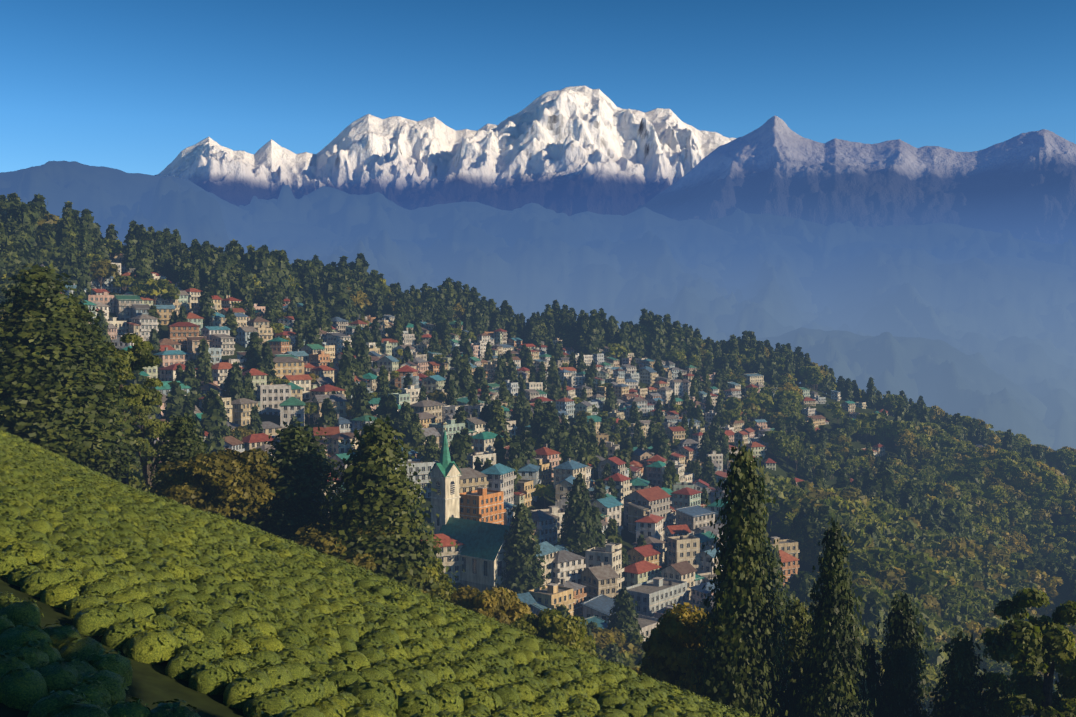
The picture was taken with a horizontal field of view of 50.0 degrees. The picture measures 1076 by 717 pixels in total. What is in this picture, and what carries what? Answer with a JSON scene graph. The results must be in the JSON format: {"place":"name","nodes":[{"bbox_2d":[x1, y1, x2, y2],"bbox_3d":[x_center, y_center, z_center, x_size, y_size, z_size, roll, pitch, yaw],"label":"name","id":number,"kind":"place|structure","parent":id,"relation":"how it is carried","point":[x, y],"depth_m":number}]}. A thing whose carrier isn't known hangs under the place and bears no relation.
{"place":"outdoors","nodes":[
{"label":"outdoors","id":0,"kind":"place"},
{"bbox_2d":[0,161,620,328],"bbox_3d":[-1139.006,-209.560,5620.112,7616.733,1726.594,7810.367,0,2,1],"label":"mountain ridge","id":1,"kind":"structure","parent":0,"point":[189,210],"depth_m":5983.65},
{"bbox_2d":[155,86,736,215],"bbox_3d":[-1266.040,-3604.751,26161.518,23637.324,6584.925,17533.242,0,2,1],"label":"snowy mountain","id":2,"kind":"structure","parent":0,"point":[570,151],"depth_m":27064.25},
{"bbox_2d":[0,271,1075,716],"bbox_3d":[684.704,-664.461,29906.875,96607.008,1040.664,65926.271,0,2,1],"label":"terrain","id":3,"kind":"structure","parent":0,"point":[150,685],"depth_m":423.33},
{"bbox_2d":[413,423,511,594],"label":"church","id":4,"kind":"structure","parent":3,"relation":"on","point":[482,556],"depth_m":347.08},
{"bbox_2d":[421,487,559,585],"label":"buildings","id":5,"kind":"structure","parent":3,"relation":"on","point":[482,504],"depth_m":369.03},
{"bbox_2d":[756,327,1055,448],"bbox_3d":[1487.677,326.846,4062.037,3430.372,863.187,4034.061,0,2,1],"label":"hill","id":6,"kind":"structure","parent":3,"relation":"on","point":[946,377],"depth_m":4185.85},
{"bbox_2d":[0,0,1075,174],"label":"sky","id":7,"kind":"structure","parent":0,"point":[127,86]},
{"bbox_2d":[40,253,1064,642],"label":"town buildings","id":8,"kind":"structure","parent":0,"point":[674,527],"depth_m":457.85},
{"bbox_2d":[239,185,1075,449],"bbox_3d":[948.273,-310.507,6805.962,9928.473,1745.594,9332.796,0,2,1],"label":"mountain ridge","id":9,"kind":"structure","parent":0,"point":[529,259],"depth_m":6531.37},
{"bbox_2d":[631,116,1075,245],"bbox_3d":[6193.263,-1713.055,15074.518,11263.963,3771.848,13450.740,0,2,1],"label":"mountain range","id":10,"kind":"structure","parent":0,"point":[1021,186],"depth_m":15522.16},
{"bbox_2d":[702,208,1075,329],"bbox_3d":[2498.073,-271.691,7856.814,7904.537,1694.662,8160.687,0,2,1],"label":"mountain ridge","id":11,"kind":"structure","parent":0,"point":[943,241],"depth_m":8313.81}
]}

